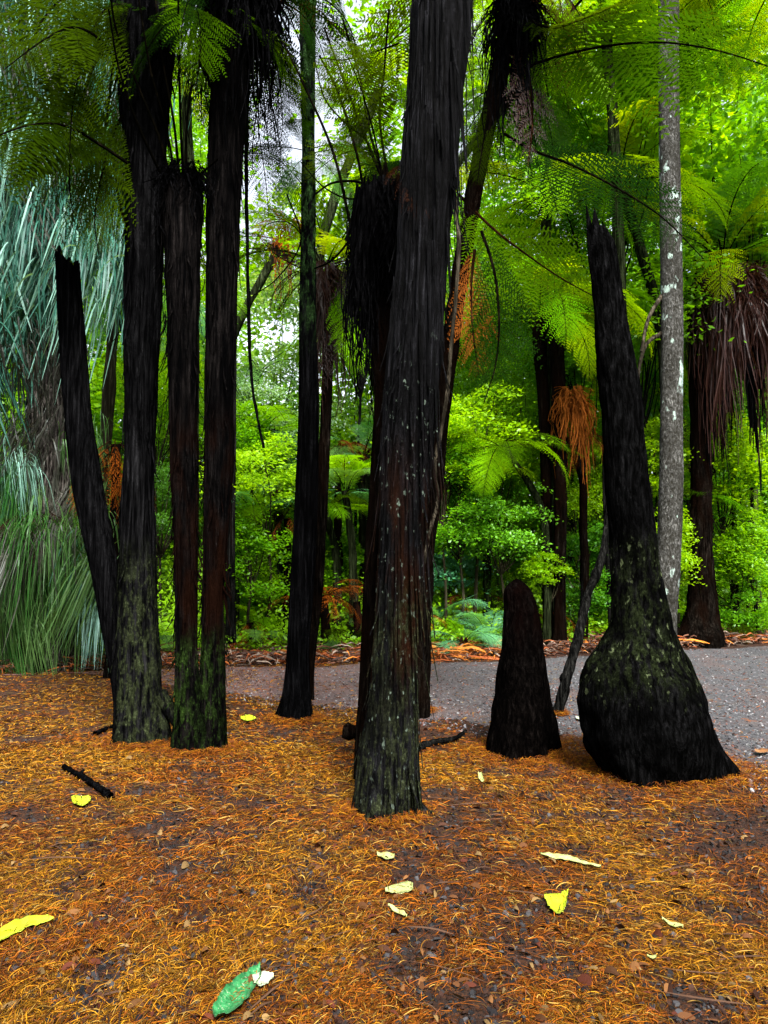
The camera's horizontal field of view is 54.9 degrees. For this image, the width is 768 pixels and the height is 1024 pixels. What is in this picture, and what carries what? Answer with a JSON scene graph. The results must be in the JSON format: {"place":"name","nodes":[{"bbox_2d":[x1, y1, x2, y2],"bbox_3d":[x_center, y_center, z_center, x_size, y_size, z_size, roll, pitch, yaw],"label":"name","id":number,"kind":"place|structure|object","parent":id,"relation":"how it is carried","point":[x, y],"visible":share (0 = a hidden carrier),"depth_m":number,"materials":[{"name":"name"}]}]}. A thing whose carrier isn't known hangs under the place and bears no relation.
{"place":"outdoors","nodes":[
{"label":"outdoors","id":0,"kind":"place"},
{"bbox_2d":[0,592,767,1023],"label":"ground","id":1,"kind":"structure","parent":0,"point":[430,934],"depth_m":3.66,"materials":[{"name":"plant"}]},
{"bbox_2d":[0,914,53,939],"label":"fallen leaf","id":2,"kind":"object","parent":1,"relation":"on","point":[32,919],"visible":1,"depth_m":2.98,"materials":[{"name":"yellow plant"}]},
{"bbox_2d":[0,510,82,673],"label":"dead fern","id":3,"kind":"object","parent":1,"relation":"on","point":[38,660],"visible":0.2,"depth_m":9.43,"materials":[{"name":"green plant"}]},
{"bbox_2d":[0,365,120,676],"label":"strap leaf tree","id":4,"kind":"object","parent":1,"relation":"on","point":[70,588],"visible":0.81,"depth_m":9.23,"materials":[{"name":"green plant"}]},
{"bbox_2d":[55,245,117,733],"bbox_3d":[-2.405,-0.140,6.186,0.792,4.247,0.232,0,-3,0],"label":"snag","id":5,"kind":"object","parent":1,"relation":"on","point":[87,485],"visible":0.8,"depth_m":6.13,"materials":[{"name":"black plant"}]},
{"bbox_2d":[61,764,113,799],"bbox_3d":[-1.954,1.759,4.870,0.066,0.059,0.880,3,-4,-40],"label":"stick","id":6,"kind":"object","parent":1,"relation":"on","point":[97,786],"visible":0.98,"depth_m":4.80,"materials":[{"name":"black wood"}]},
{"bbox_2d":[0,0,179,747],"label":"tree","id":7,"kind":"object","parent":1,"relation":"on","point":[143,699],"visible":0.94,"depth_m":5.94,"materials":[{"name":"black plant"}]},
{"bbox_2d":[0,0,196,672],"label":"strap leaf tree","id":8,"kind":"object","parent":1,"relation":"on","point":[28,305],"visible":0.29,"depth_m":9.29,"materials":[{"name":"green plant"}]},
{"bbox_2d":[93,247,122,604],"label":"tree","id":9,"kind":"object","parent":1,"relation":"on","point":[108,397],"visible":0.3,"depth_m":12.57,"materials":[{"name":"brown plant"}]},
{"bbox_2d":[68,439,155,678],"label":"dead fern","id":10,"kind":"object","parent":1,"relation":"on","point":[116,467],"visible":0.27,"depth_m":9.16,"materials":[{"name":"brown plant"}]},
{"bbox_2d":[89,329,204,598],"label":"shrub","id":11,"kind":"object","parent":1,"relation":"on","point":[162,391],"visible":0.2,"depth_m":14.05,"materials":[{"name":"green plant"}]},
{"bbox_2d":[106,461,202,629],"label":"shrub","id":12,"kind":"object","parent":1,"relation":"on","point":[161,519],"visible":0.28,"depth_m":12.42,"materials":[{"name":"green plant"}]},
{"bbox_2d":[113,77,207,331],"bbox_3d":[-4.533,-3.093,13.100,3.848,10.466,4.079,0,-3,0],"label":"tree","id":13,"kind":"object","parent":1,"relation":"on","point":[200,136],"visible":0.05,"depth_m":13.32,"materials":[{"name":"green plant"}]},
{"bbox_2d":[85,266,246,366],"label":"tree fern","id":14,"kind":"object","parent":1,"relation":"on","point":[162,316],"visible":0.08,"depth_m":13.21,"materials":[{"name":"green plant"}]},
{"bbox_2d":[46,0,307,754],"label":"tree fern","id":15,"kind":"object","parent":1,"relation":"on","point":[180,197],"visible":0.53,"depth_m":5.79,"materials":[{"name":"black plant"}]},
{"bbox_2d":[172,68,251,442],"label":"tree fern","id":16,"kind":"object","parent":1,"relation":"on","point":[190,152],"visible":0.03,"depth_m":12.33,"materials":[{"name":"green plant"}]},
{"bbox_2d":[155,387,277,618],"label":"shrub","id":17,"kind":"object","parent":1,"relation":"on","point":[201,447],"visible":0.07,"depth_m":14.34,"materials":[{"name":"green plant"}]},
{"bbox_2d":[225,281,237,654],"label":"tree","id":18,"kind":"object","parent":1,"relation":"on","point":[230,632],"visible":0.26,"depth_m":10.83,"materials":[{"name":"grey plant"}]},
{"bbox_2d":[212,962,260,1016],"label":"fallen leaf","id":19,"kind":"object","parent":1,"relation":"on","point":[223,1003],"visible":1,"depth_m":2.51,"materials":[{"name":"green plant"}]},
{"bbox_2d":[198,590,284,633],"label":"ground fern","id":20,"kind":"object","parent":1,"relation":"on","point":[265,617],"visible":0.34,"depth_m":11.83,"materials":[{"name":"green plant"}]},
{"bbox_2d":[199,399,284,630],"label":"shrub","id":21,"kind":"object","parent":1,"relation":"on","point":[252,438],"visible":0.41,"depth_m":12.57,"materials":[{"name":"green plant"}]},
{"bbox_2d":[198,501,292,622],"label":"shrub","id":22,"kind":"object","parent":1,"relation":"on","point":[259,543],"visible":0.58,"depth_m":11.44,"materials":[{"name":"green plant"}]},
{"bbox_2d":[199,491,293,633],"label":"tree fern","id":23,"kind":"object","parent":1,"relation":"on","point":[237,599],"visible":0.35,"depth_m":11.77,"materials":[{"name":"green plant"}]},
{"bbox_2d":[128,0,377,751],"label":"tree","id":24,"kind":"object","parent":1,"relation":"on","point":[227,106],"visible":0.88,"depth_m":5.92,"materials":[{"name":"black plant"}]},
{"bbox_2d":[244,85,264,447],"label":"vine","id":25,"kind":"object","parent":24,"relation":"hanging from","point":[248,292],"visible":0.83,"depth_m":6.52,"materials":[{"name":"black plant"}]},
{"bbox_2d":[200,264,321,472],"bbox_3d":[-2.660,-1.837,18.066,4.290,8.569,4.340,-2,-4,27],"label":"tree","id":26,"kind":"object","parent":1,"relation":"on","point":[268,295],"visible":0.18,"depth_m":17.36,"materials":[{"name":"green plant"}]},
{"bbox_2d":[202,343,333,402],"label":"tree fern","id":27,"kind":"object","parent":1,"relation":"on","point":[257,377],"visible":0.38,"depth_m":15.50,"materials":[{"name":"green plant"}]},
{"bbox_2d":[201,220,340,336],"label":"tree fern","id":28,"kind":"object","parent":1,"relation":"on","point":[261,279],"visible":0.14,"depth_m":16.27,"materials":[{"name":"green plant"}]},
{"bbox_2d":[199,404,342,537],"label":"tree fern","id":29,"kind":"object","parent":1,"relation":"on","point":[276,413],"visible":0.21,"depth_m":13.25,"materials":[{"name":"green plant"}]},
{"bbox_2d":[199,427,351,635],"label":"shrub","id":30,"kind":"object","parent":1,"relation":"on","point":[245,480],"visible":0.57,"depth_m":11.75,"materials":[{"name":"green plant"}]},
{"bbox_2d":[200,350,353,569],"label":"shrub","id":31,"kind":"object","parent":1,"relation":"on","point":[271,392],"visible":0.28,"depth_m":14.84,"materials":[{"name":"green plant"}]},
{"bbox_2d":[263,515,293,638],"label":"dead fern","id":32,"kind":"object","parent":1,"relation":"on","point":[288,521],"visible":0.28,"depth_m":11.90,"materials":[{"name":"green plant"}]},
{"bbox_2d":[236,482,333,630],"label":"tree fern","id":33,"kind":"object","parent":1,"relation":"on","point":[280,568],"visible":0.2,"depth_m":12.53,"materials":[{"name":"green plant"}]},
{"bbox_2d":[236,548,342,609],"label":"shrub","id":34,"kind":"object","parent":1,"relation":"on","point":[265,568],"visible":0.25,"depth_m":12.00,"materials":[{"name":"green plant"}]},
{"bbox_2d":[243,291,373,511],"bbox_3d":[-0.725,-1.515,17.205,4.903,7.804,4.960,-1,-4,22],"label":"tree","id":35,"kind":"object","parent":1,"relation":"on","point":[280,349],"visible":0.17,"depth_m":16.68,"materials":[{"name":"green plant"}]},
{"bbox_2d":[261,579,362,647],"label":"dead fern","id":36,"kind":"object","parent":1,"relation":"on","point":[325,619],"visible":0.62,"depth_m":11.07,"materials":[{"name":"brown plant"}]},
{"bbox_2d":[259,491,367,633],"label":"tree fern","id":37,"kind":"object","parent":1,"relation":"on","point":[335,554],"visible":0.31,"depth_m":12.11,"materials":[{"name":"green plant"}]},
{"bbox_2d":[243,0,389,723],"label":"tree","id":38,"kind":"object","parent":1,"relation":"on","point":[295,703],"visible":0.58,"depth_m":6.88,"materials":[{"name":"black plant"}]},
{"bbox_2d":[267,454,370,639],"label":"tree fern","id":39,"kind":"object","parent":1,"relation":"on","point":[361,466],"visible":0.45,"depth_m":11.80,"materials":[{"name":"green plant"}]},
{"bbox_2d":[241,153,397,548],"bbox_3d":[-0.700,-2.215,13.894,3.790,8.816,4.482,0,-3,0],"label":"tree","id":40,"kind":"object","parent":1,"relation":"on","point":[360,379],"visible":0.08,"depth_m":13.98,"materials":[{"name":"green plant"}]},
{"bbox_2d":[276,320,373,393],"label":"tree fern","id":41,"kind":"object","parent":1,"relation":"on","point":[297,358],"visible":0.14,"depth_m":12.11,"materials":[{"name":"green plant"}]},
{"bbox_2d":[285,414,372,603],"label":"tree fern","id":42,"kind":"object","parent":1,"relation":"on","point":[364,481],"visible":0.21,"depth_m":12.93,"materials":[{"name":"green plant"}]},
{"bbox_2d":[252,9,427,779],"bbox_3d":[-0.033,-0.893,5.264,1.422,5.641,1.963,2,-4,-24],"label":"tree fern","id":43,"kind":"object","parent":1,"relation":"on","point":[371,225],"visible":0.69,"depth_m":4.96,"materials":[{"name":"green plant"}]},
{"bbox_2d":[238,149,447,699],"bbox_3d":[-0.566,-0.713,7.878,2.667,5.590,2.352,0,-3,0],"label":"tree fern","id":44,"kind":"object","parent":1,"relation":"on","point":[328,323],"visible":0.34,"depth_m":7.78,"materials":[{"name":"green plant"}]},
{"bbox_2d":[324,533,364,626],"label":"shrub","id":45,"kind":"object","parent":1,"relation":"on","point":[328,556],"visible":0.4,"depth_m":12.46,"materials":[{"name":"green plant"}]},
{"bbox_2d":[330,440,370,628],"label":"dead fern","id":46,"kind":"object","parent":1,"relation":"on","point":[338,526],"visible":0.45,"depth_m":12.37,"materials":[{"name":"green plant"}]},
{"bbox_2d":[296,49,408,435],"bbox_3d":[-0.033,-2.802,12.931,2.442,9.889,2.505,-3,-5,42],"label":"tree fern","id":47,"kind":"object","parent":1,"relation":"on","point":[333,201],"visible":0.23,"depth_m":12.80,"materials":[{"name":"green plant"}]},
{"bbox_2d":[0,678,767,1023],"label":"leaf bits","id":48,"kind":"object","parent":1,"relation":"on","point":[586,980],"visible":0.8,"depth_m":3.09,"materials":[{"name":"plant"}]},
{"bbox_2d":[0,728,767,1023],"bbox_3d":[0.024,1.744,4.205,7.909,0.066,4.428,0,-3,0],"label":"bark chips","id":49,"kind":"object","parent":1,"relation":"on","point":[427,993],"visible":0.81,"depth_m":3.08,"materials":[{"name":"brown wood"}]},
{"bbox_2d":[0,0,767,613],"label":"wood","id":50,"kind":"object","parent":1,"relation":"on","point":[118,416],"visible":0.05,"depth_m":18.44,"materials":[{"name":"green plant"}]},
{"bbox_2d":[0,624,767,672],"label":"frond litter","id":51,"kind":"object","parent":1,"relation":"on","point":[323,655],"visible":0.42,"depth_m":10.60,"materials":[{"name":"plant"}]},
{"bbox_2d":[346,0,488,825],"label":"tree","id":52,"kind":"object","parent":1,"relation":"on","point":[387,772],"visible":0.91,"depth_m":4.34,"materials":[{"name":"black plant"}]},
{"bbox_2d":[424,198,460,563],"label":"vine","id":53,"kind":"object","parent":52,"relation":"hanging from","point":[457,274],"visible":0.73,"depth_m":5.25,"materials":[{"name":"brown plant"}]},
{"bbox_2d":[77,534,767,656],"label":"undergrowth","id":54,"kind":"object","parent":1,"relation":"on","point":[281,635],"visible":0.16,"depth_m":12.10,"materials":[{"name":"green plant"}]},
{"bbox_2d":[431,595,490,637],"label":"ground fern","id":55,"kind":"object","parent":1,"relation":"on","point":[452,621],"visible":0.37,"depth_m":11.76,"materials":[{"name":"green plant"}]},
{"bbox_2d":[370,380,552,636],"bbox_3d":[1.240,0.019,11.997,2.955,4.292,3.512,0,-3,0],"label":"shrub","id":56,"kind":"object","parent":1,"relation":"on","point":[494,424],"visible":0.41,"depth_m":11.82,"materials":[{"name":"green plant"}]},
{"bbox_2d":[434,549,495,630],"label":"shrub","id":57,"kind":"object","parent":1,"relation":"on","point":[450,564],"visible":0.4,"depth_m":12.33,"materials":[{"name":"teal plant"}]},
{"bbox_2d":[439,398,493,636],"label":"shrub","id":58,"kind":"object","parent":1,"relation":"on","point":[453,426],"visible":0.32,"depth_m":11.74,"materials":[{"name":"green plant"}]},
{"bbox_2d":[431,625,501,658],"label":"ground fern","id":59,"kind":"object","parent":1,"relation":"on","point":[477,633],"visible":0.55,"depth_m":10.96,"materials":[{"name":"green plant"}]},
{"bbox_2d":[434,445,509,635],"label":"shrub","id":60,"kind":"object","parent":1,"relation":"on","point":[472,495],"visible":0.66,"depth_m":11.68,"materials":[{"name":"green plant"}]},
{"bbox_2d":[448,608,502,646],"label":"ground fern","id":61,"kind":"object","parent":1,"relation":"on","point":[470,615],"visible":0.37,"depth_m":11.70,"materials":[{"name":"green plant"}]},
{"bbox_2d":[434,519,539,610],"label":"shrub","id":62,"kind":"object","parent":1,"relation":"on","point":[494,569],"visible":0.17,"depth_m":12.53,"materials":[{"name":"green plant"}]},
{"bbox_2d":[442,439,539,625],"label":"tree fern","id":63,"kind":"object","parent":1,"relation":"on","point":[485,582],"visible":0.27,"depth_m":12.27,"materials":[{"name":"green plant"}]},
{"bbox_2d":[440,416,543,626],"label":"shrub","id":64,"kind":"object","parent":1,"relation":"on","point":[512,477],"visible":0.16,"depth_m":12.42,"materials":[{"name":"green plant"}]},
{"bbox_2d":[451,336,533,598],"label":"shrub","id":65,"kind":"object","parent":1,"relation":"on","point":[456,390],"visible":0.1,"depth_m":14.41,"materials":[{"name":"green plant"}]},
{"bbox_2d":[445,482,568,604],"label":"shrub","id":66,"kind":"object","parent":1,"relation":"on","point":[519,540],"visible":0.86,"depth_m":11.68,"materials":[{"name":"green plant"}]},
{"bbox_2d":[444,296,573,389],"bbox_3d":[2.130,-0.848,14.117,3.134,6.104,2.931,-3,-4,39],"label":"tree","id":67,"kind":"object","parent":1,"relation":"on","point":[492,356],"visible":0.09,"depth_m":14.90,"materials":[{"name":"green plant"}]},
{"bbox_2d":[446,429,584,645],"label":"tree fern","id":68,"kind":"object","parent":1,"relation":"on","point":[504,449],"visible":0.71,"depth_m":11.49,"materials":[{"name":"green plant"}]},
{"bbox_2d":[485,578,562,764],"bbox_3d":[1.038,1.236,5.722,0.672,1.444,0.585,2,-4,-28],"label":"stump","id":69,"kind":"object","parent":1,"relation":"on","point":[524,723],"visible":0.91,"depth_m":5.56,"materials":[{"name":"black wood"}]},
{"bbox_2d":[451,352,599,583],"bbox_3d":[2.190,-0.325,13.183,2.727,5.008,2.345,3,-4,-39],"label":"tree","id":70,"kind":"object","parent":1,"relation":"on","point":[521,400],"visible":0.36,"depth_m":12.91,"materials":[{"name":"green plant"}]},
{"bbox_2d":[446,256,639,638],"bbox_3d":[2.566,-0.707,12.071,3.250,6.071,3.804,0,-3,0],"label":"tree fern","id":71,"kind":"object","parent":1,"relation":"on","point":[542,384],"visible":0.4,"depth_m":11.93,"materials":[{"name":"green plant"}]},
{"bbox_2d":[458,4,628,175],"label":"tree fern","id":72,"kind":"object","parent":1,"relation":"on","point":[557,111],"visible":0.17,"depth_m":12.04,"materials":[{"name":"green plant"}]},
{"bbox_2d":[517,551,578,602],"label":"shrub","id":73,"kind":"object","parent":1,"relation":"on","point":[536,566],"visible":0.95,"depth_m":11.51,"materials":[{"name":"green plant"}]},
{"bbox_2d":[459,153,648,620],"bbox_3d":[2.602,-1.700,12.122,3.290,7.910,3.345,-2,-4,25],"label":"tree fern","id":74,"kind":"object","parent":1,"relation":"on","point":[545,222],"visible":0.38,"depth_m":12.23,"materials":[{"name":"green plant"}]},
{"bbox_2d":[506,450,602,607],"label":"shrub","id":75,"kind":"object","parent":1,"relation":"on","point":[572,505],"visible":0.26,"depth_m":13.56,"materials":[{"name":"green plant"}]},
{"bbox_2d":[345,0,767,718],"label":"tree fern","id":76,"kind":"object","parent":1,"relation":"on","point":[515,48],"visible":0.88,"depth_m":5.93,"materials":[{"name":"green plant"}]},
{"bbox_2d":[468,256,659,643],"bbox_3d":[2.707,-0.790,11.905,3.453,6.216,3.121,0,-3,0],"label":"tree fern","id":77,"kind":"object","parent":1,"relation":"on","point":[565,402],"visible":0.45,"depth_m":11.63,"materials":[{"name":"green plant"}]},
{"bbox_2d":[517,331,637,603],"bbox_3d":[3.209,-0.405,12.405,2.067,5.341,1.845,-2,-4,29],"label":"tree","id":78,"kind":"object","parent":1,"relation":"on","point":[571,366],"visible":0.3,"depth_m":12.26,"materials":[{"name":"green plant"}]},
{"bbox_2d":[446,114,709,621],"bbox_3d":[3.340,-2.788,14.607,5.489,10.049,5.714,3,-5,-44],"label":"tree","id":79,"kind":"object","parent":1,"relation":"on","point":[505,196],"visible":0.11,"depth_m":14.24,"materials":[{"name":"green plant"}]},
{"bbox_2d":[567,427,602,638],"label":"dead fern","id":80,"kind":"object","parent":1,"relation":"on","point":[583,534],"visible":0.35,"depth_m":12.26,"materials":[{"name":"brown plant"}]},
{"bbox_2d":[566,520,610,624],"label":"shrub","id":81,"kind":"object","parent":1,"relation":"on","point":[574,544],"visible":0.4,"depth_m":12.61,"materials":[{"name":"green plant"}]},
{"bbox_2d":[468,0,736,312],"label":"tree fern","id":82,"kind":"object","parent":1,"relation":"on","point":[614,137],"visible":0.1,"depth_m":11.28,"materials":[{"name":"green plant"}]},
{"bbox_2d":[567,381,658,608],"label":"tree foliage","id":83,"kind":"object","parent":1,"relation":"on","point":[600,437],"visible":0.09,"depth_m":14.12,"materials":[{"name":"green plant"}]},
{"bbox_2d":[463,0,767,624],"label":"tree","id":84,"kind":"object","parent":1,"relation":"on","point":[720,122],"visible":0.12,"depth_m":12.60,"materials":[{"name":"green plant"}]},
{"bbox_2d":[521,96,747,385],"bbox_3d":[4.054,-1.902,12.553,3.729,8.472,3.736,3,-5,-44],"label":"tree fern","id":85,"kind":"object","parent":1,"relation":"on","point":[641,251],"visible":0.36,"depth_m":12.12,"materials":[{"name":"green plant"}]},
{"bbox_2d":[589,328,689,522],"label":"tree foliage","id":86,"kind":"object","parent":1,"relation":"on","point":[685,391],"visible":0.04,"depth_m":14.49,"materials":[{"name":"green plant"}]},
{"bbox_2d":[515,221,766,427],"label":"tree","id":87,"kind":"object","parent":1,"relation":"on","point":[647,356],"visible":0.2,"depth_m":12.31,"materials":[{"name":"green plant"}]},
{"bbox_2d":[570,414,713,511],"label":"shrub","id":88,"kind":"object","parent":1,"relation":"on","point":[653,464],"visible":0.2,"depth_m":13.27,"materials":[{"name":"green plant"}]},
{"bbox_2d":[577,204,741,788],"bbox_3d":[1.924,-0.159,5.210,1.190,4.170,0.798,0,-3,0],"label":"snag","id":89,"kind":"object","parent":1,"relation":"on","point":[645,719],"visible":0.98,"depth_m":5.03,"materials":[{"name":"black plant"}]},
{"bbox_2d":[637,0,683,633],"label":"tree","id":90,"kind":"object","parent":1,"relation":"on","point":[671,473],"visible":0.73,"depth_m":9.24,"materials":[{"name":"grey plant"}]},
{"bbox_2d":[568,0,767,627],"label":"tree","id":91,"kind":"object","parent":1,"relation":"on","point":[708,169],"visible":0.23,"depth_m":13.04,"materials":[{"name":"green plant"}]},
{"bbox_2d":[585,159,767,648],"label":"tree fern","id":92,"kind":"object","parent":1,"relation":"on","point":[742,316],"visible":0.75,"depth_m":12.35,"materials":[{"name":"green plant"}]},
{"bbox_2d":[654,507,706,626],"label":"shrub","id":93,"kind":"object","parent":1,"relation":"on","point":[685,557],"visible":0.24,"depth_m":12.43,"materials":[{"name":"green plant"}]},
{"bbox_2d":[619,0,767,137],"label":"tree fern","id":94,"kind":"object","parent":1,"relation":"on","point":[683,4],"visible":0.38,"depth_m":11.35,"materials":[{"name":"green plant"}]},
{"bbox_2d":[631,312,767,598],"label":"tree","id":95,"kind":"object","parent":1,"relation":"on","point":[687,413],"visible":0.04,"depth_m":15.43,"materials":[{"name":"green plant"}]},
{"bbox_2d":[650,483,763,555],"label":"tree fern","id":96,"kind":"object","parent":1,"relation":"on","point":[688,503],"visible":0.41,"depth_m":13.12,"materials":[{"name":"green plant"}]},
{"bbox_2d":[656,411,767,623],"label":"shrub","id":97,"kind":"object","parent":1,"relation":"on","point":[750,466],"visible":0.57,"depth_m":13.26,"materials":[{"name":"green plant"}]},
{"bbox_2d":[683,185,767,630],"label":"tree","id":98,"kind":"object","parent":1,"relation":"on","point":[757,255],"visible":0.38,"depth_m":13.19,"materials":[{"name":"green plant"}]},
{"bbox_2d":[683,466,767,607],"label":"shrub","id":99,"kind":"object","parent":1,"relation":"on","point":[725,515],"visible":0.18,"depth_m":13.77,"materials":[{"name":"green plant"}]},
{"bbox_2d":[712,506,767,630],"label":"shrub","id":100,"kind":"object","parent":1,"relation":"on","point":[748,563],"visible":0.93,"depth_m":12.91,"materials":[{"name":"green plant"}]},
{"bbox_2d":[714,536,767,633],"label":"shrub","id":101,"kind":"object","parent":1,"relation":"on","point":[740,599],"visible":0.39,"depth_m":13.03,"materials":[{"name":"green plant"}]},
{"bbox_2d":[3,646,767,792],"bbox_3d":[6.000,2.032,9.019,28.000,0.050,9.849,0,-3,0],"label":"path","id":102,"kind":"structure","parent":0,"point":[756,727],"depth_m":8.40,"materials":[{"name":"grey gravel"}]},
{"bbox_2d":[553,503,608,713],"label":"sapling","id":103,"kind":"object","parent":102,"relation":"on","point":[563,691],"visible":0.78,"depth_m":7.05,"materials":[{"name":"grey plant"}]},
{"bbox_2d":[17,0,767,551],"label":"sky","id":104,"kind":"structure","parent":0,"point":[328,126],"materials":[{"name":"white"}]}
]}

